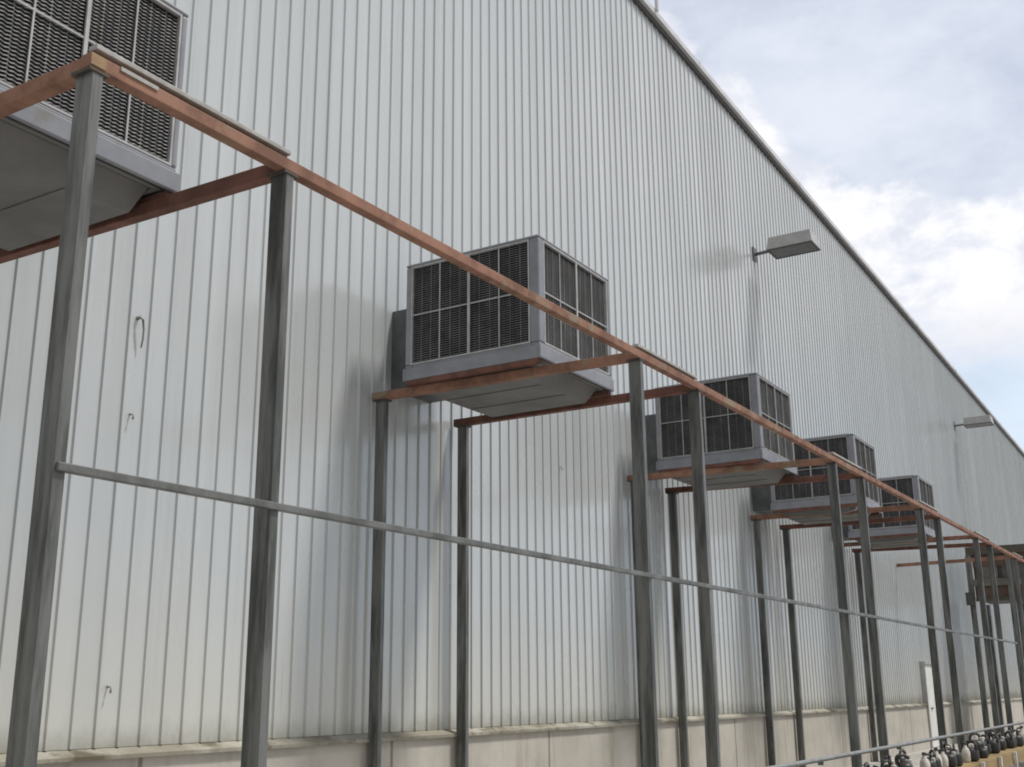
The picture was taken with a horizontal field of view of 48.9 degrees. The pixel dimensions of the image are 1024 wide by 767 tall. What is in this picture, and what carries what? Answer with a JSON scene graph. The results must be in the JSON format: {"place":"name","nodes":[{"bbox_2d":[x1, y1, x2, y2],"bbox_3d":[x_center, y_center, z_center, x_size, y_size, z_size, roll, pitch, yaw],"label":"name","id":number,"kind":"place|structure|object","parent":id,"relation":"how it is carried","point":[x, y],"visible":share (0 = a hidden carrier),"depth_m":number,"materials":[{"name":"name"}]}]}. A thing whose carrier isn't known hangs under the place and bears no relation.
{"place":"outdoors","nodes":[
{"label":"outdoors","id":0,"kind":"place"},
{"bbox_2d":[0,0,1023,766],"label":"factory building","id":1,"kind":"structure","parent":0,"point":[626,150],"depth_m":12.67,"materials":[{"name":"metal"}]},
{"bbox_2d":[136,315,144,347],"bbox_3d":[-2.921,-0.408,8.852,0.066,0.260,0.053,-10,-18,30],"label":"wire hook","id":2,"kind":"object","parent":1,"relation":"attached to","point":[139,318],"visible":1,"depth_m":8.85,"materials":[{"name":"white metal"}]},
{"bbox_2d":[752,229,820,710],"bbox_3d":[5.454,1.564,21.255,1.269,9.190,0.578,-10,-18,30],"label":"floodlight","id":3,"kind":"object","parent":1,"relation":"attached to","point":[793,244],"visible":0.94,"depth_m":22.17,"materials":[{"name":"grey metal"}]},
{"bbox_2d":[919,661,938,748],"bbox_3d":[11.283,8.621,30.311,0.250,2.200,1.700,-10,-18,30],"label":"door","id":4,"kind":"structure","parent":1,"relation":"in","point":[925,667],"depth_m":29.82,"materials":[{"name":"white metal"}]},
{"bbox_2d":[953,415,993,542],"bbox_3d":[16.083,5.648,38.065,1.269,9.190,0.578,-10,-18,30],"label":"floodlight","id":5,"kind":"object","parent":1,"relation":"attached to","point":[978,421],"visible":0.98,"depth_m":38.99,"materials":[{"name":"grey metal"}]},
{"bbox_2d":[648,0,1023,450],"label":"sky","id":6,"kind":"structure","parent":0,"point":[902,120],"materials":[{"name":"white"}]},
{"bbox_2d":[850,728,1023,766],"bbox_3d":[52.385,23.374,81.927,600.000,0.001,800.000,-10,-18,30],"label":"ground","id":7,"kind":"structure","parent":0,"point":[916,757],"depth_m":25.45,"materials":[{"name":"concrete"}]},
{"bbox_2d":[0,44,1023,766],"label":"steel support frame","id":8,"kind":"object","parent":7,"relation":"on","point":[92,70],"visible":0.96,"depth_m":8.59,"materials":[{"name":"grey metal"}]},
{"bbox_2d":[0,0,188,250],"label":"air cooler","id":9,"kind":"object","parent":8,"relation":"on","point":[136,152],"visible":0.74,"depth_m":6.42,"materials":[{"name":"grey plastic"}]},
{"bbox_2d":[391,234,613,416],"bbox_3d":[-0.245,-0.462,11.514,2.115,1.364,1.535,-10,-18,30],"label":"air cooler","id":10,"kind":"object","parent":8,"relation":"on","point":[451,321],"visible":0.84,"depth_m":10.89,"materials":[{"name":"grey plastic"}]},
{"bbox_2d":[645,372,797,489],"bbox_3d":[2.855,0.781,16.402,2.115,1.364,1.535,-10,-18,30],"label":"air cooler","id":11,"kind":"object","parent":8,"relation":"on","point":[731,438],"visible":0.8,"depth_m":15.74,"materials":[{"name":"grey plastic"}]},
{"bbox_2d":[752,433,881,524],"bbox_3d":[5.385,1.796,20.390,2.115,1.364,1.535,-10,-18,30],"label":"air cooler","id":12,"kind":"object","parent":8,"relation":"on","point":[804,499],"visible":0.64,"depth_m":19.72,"materials":[{"name":"grey metal"}]},
{"bbox_2d":[832,475,935,548],"bbox_3d":[7.986,2.849,24.529,2.115,1.364,1.535,-10,-18,30],"label":"air cooler","id":13,"kind":"object","parent":8,"relation":"on","point":[903,533],"visible":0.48,"depth_m":23.75,"materials":[{"name":"grey metal"}]},
{"bbox_2d":[960,746,1023,766],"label":"bench","id":14,"kind":"object","parent":7,"relation":"on","point":[1007,757],"visible":0.45,"depth_m":18.26,"materials":[{"name":"yellow wood"}]},
{"bbox_2d":[880,759,896,766],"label":"canister","id":15,"kind":"object","parent":14,"relation":"on","point":[886,761],"visible":1,"depth_m":12.78,"materials":[{"name":"black plastic"}]},
{"bbox_2d":[883,755,897,766],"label":"canister","id":16,"kind":"object","parent":14,"relation":"on","point":[889,757],"visible":0.65,"depth_m":13.12,"materials":[{"name":"black plastic"}]},
{"bbox_2d":[895,754,902,764],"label":"canister","id":17,"kind":"object","parent":14,"relation":"on","point":[897,755],"visible":0.44,"depth_m":13.83,"materials":[{"name":"black plastic"}]},
{"bbox_2d":[896,754,912,766],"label":"canister","id":18,"kind":"object","parent":14,"relation":"on","point":[909,763],"visible":0.99,"depth_m":13.51,"materials":[{"name":"black plastic"}]},
{"bbox_2d":[898,749,910,762],"bbox_3d":[4.899,4.739,14.093,0.223,0.331,0.213,14,-21,-43],"label":"canister","id":19,"kind":"object","parent":14,"relation":"on","point":[904,752],"visible":0.47,"depth_m":14.08,"materials":[{"name":"black plastic"}]},
{"bbox_2d":[920,752,929,766],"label":"bottle","id":20,"kind":"object","parent":14,"relation":"on","point":[924,761],"visible":1,"depth_m":14.17,"materials":[{"name":"white plastic"}]},
{"bbox_2d":[921,753,936,766],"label":"canister","id":21,"kind":"object","parent":14,"relation":"on","point":[932,761],"visible":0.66,"depth_m":14.37,"materials":[{"name":"black plastic"}]},
{"bbox_2d":[927,749,941,766],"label":"canister","id":22,"kind":"object","parent":14,"relation":"on","point":[938,761],"visible":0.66,"depth_m":14.60,"materials":[{"name":"black plastic"}]},
{"bbox_2d":[934,748,942,766],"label":"bottle","id":23,"kind":"object","parent":14,"relation":"on","point":[938,755],"visible":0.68,"depth_m":14.89,"materials":[{"name":"white plastic"}]},
{"bbox_2d":[938,741,949,753],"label":"canister","id":24,"kind":"object","parent":14,"relation":"on","point":[943,745],"visible":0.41,"depth_m":16.06,"materials":[{"name":"black plastic"}]},
{"bbox_2d":[940,749,948,766],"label":"bottle","id":25,"kind":"object","parent":14,"relation":"on","point":[944,759],"visible":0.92,"depth_m":15.19,"materials":[{"name":"white plastic"}]},
{"bbox_2d":[944,747,957,766],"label":"canister","id":26,"kind":"object","parent":14,"relation":"on","point":[952,759],"visible":0.83,"depth_m":15.50,"materials":[{"name":"black plastic"}]},
{"bbox_2d":[948,744,962,766],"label":"canister","id":27,"kind":"object","parent":14,"relation":"on","point":[959,758],"visible":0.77,"depth_m":15.66,"materials":[{"name":"black plastic"}]},
{"bbox_2d":[961,742,970,762],"bbox_3d":[6.657,5.411,16.531,0.120,0.278,0.120,8,-17,-29],"label":"bottle","id":28,"kind":"object","parent":14,"relation":"on","point":[965,752],"visible":0.98,"depth_m":16.48,"materials":[{"name":"white plastic"}]},
{"bbox_2d":[960,739,973,753],"bbox_3d":[6.896,5.545,17.075,0.232,0.298,0.222,8,-17,-29],"label":"canister","id":29,"kind":"object","parent":14,"relation":"on","point":[965,740],"visible":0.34,"depth_m":17.06,"materials":[{"name":"black plastic"}]},
{"bbox_2d":[966,740,979,761],"bbox_3d":[6.804,5.439,16.700,0.220,0.308,0.230,9,-18,-31],"label":"canister","id":30,"kind":"object","parent":14,"relation":"on","point":[974,754],"visible":0.71,"depth_m":16.61,"materials":[{"name":"black plastic"}]},
{"bbox_2d":[968,732,984,747],"bbox_3d":[7.307,5.674,17.723,0.248,0.382,0.237,2,-15,-8],"label":"canister","id":31,"kind":"object","parent":14,"relation":"on","point":[980,740],"visible":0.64,"depth_m":17.70,"materials":[{"name":"black plastic"}]},
{"bbox_2d":[978,743,988,757],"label":"canister","id":32,"kind":"object","parent":14,"relation":"on","point":[983,752],"visible":0.92,"depth_m":17.34,"materials":[{"name":"black plastic"}]},
{"bbox_2d":[980,734,990,753],"bbox_3d":[7.676,5.873,18.340,0.214,0.314,0.224,9,-18,-31],"label":"canister","id":33,"kind":"object","parent":14,"relation":"on","point":[987,744],"visible":0.39,"depth_m":18.26,"materials":[{"name":"black plastic"}]},
{"bbox_2d":[984,731,995,740],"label":"canister","id":34,"kind":"object","parent":14,"relation":"on","point":[989,733],"visible":0.23,"depth_m":18.94,"materials":[{"name":"black plastic"}]},
{"bbox_2d":[988,733,999,753],"bbox_3d":[7.937,5.938,18.595,0.206,0.317,0.215,11,-19,-36],"label":"canister","id":35,"kind":"object","parent":14,"relation":"on","point":[995,746],"visible":0.83,"depth_m":18.51,"materials":[{"name":"black plastic"}]},
{"bbox_2d":[997,733,1006,749],"bbox_3d":[8.440,6.198,19.510,0.221,0.285,0.212,13,-20,-41],"label":"canister","id":36,"kind":"object","parent":14,"relation":"on","point":[1003,745],"visible":0.65,"depth_m":19.42,"materials":[{"name":"black plastic"}]},
{"bbox_2d":[1004,731,1015,748],"bbox_3d":[8.827,6.331,20.041,0.224,0.299,0.234,4,-16,-15],"label":"canister","id":37,"kind":"object","parent":14,"relation":"on","point":[1010,742],"visible":0.85,"depth_m":19.95,"materials":[{"name":"black plastic"}]},
{"bbox_2d":[1007,730,1016,746],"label":"canister","id":38,"kind":"object","parent":14,"relation":"on","point":[1014,736],"visible":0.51,"depth_m":20.29,"materials":[{"name":"black plastic"}]},
{"bbox_2d":[1012,729,1023,746],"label":"canister","id":39,"kind":"object","parent":14,"relation":"on","point":[1020,740],"visible":0.67,"depth_m":20.53,"materials":[{"name":"black plastic"}]},
{"bbox_2d":[1020,726,1023,738],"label":"bottle","id":40,"kind":"object","parent":14,"relation":"on","point":[1021,729],"visible":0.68,"depth_m":21.11,"materials":[{"name":"white plastic"}]},
{"bbox_2d":[965,544,1023,738],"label":"raised cabin","id":41,"kind":"object","parent":7,"relation":"on","point":[1005,581],"visible":0.59,"depth_m":33.05,"materials":[{"name":"metal"}]},
{"bbox_2d":[982,567,998,578],"bbox_3d":[14.068,5.607,33.339,0.570,0.345,0.050,-10,-18,30],"label":"window","id":42,"kind":"structure","parent":41,"relation":"in","point":[985,570],"depth_m":33.32,"materials":[{"name":"grey glass"}]},
{"bbox_2d":[1002,565,1020,577],"bbox_3d":[14.665,5.507,32.987,0.570,0.345,0.050,-10,-18,30],"label":"window","id":43,"kind":"structure","parent":41,"relation":"in","point":[1003,567],"depth_m":33.05,"materials":[{"name":"grey glass"}]}
]}

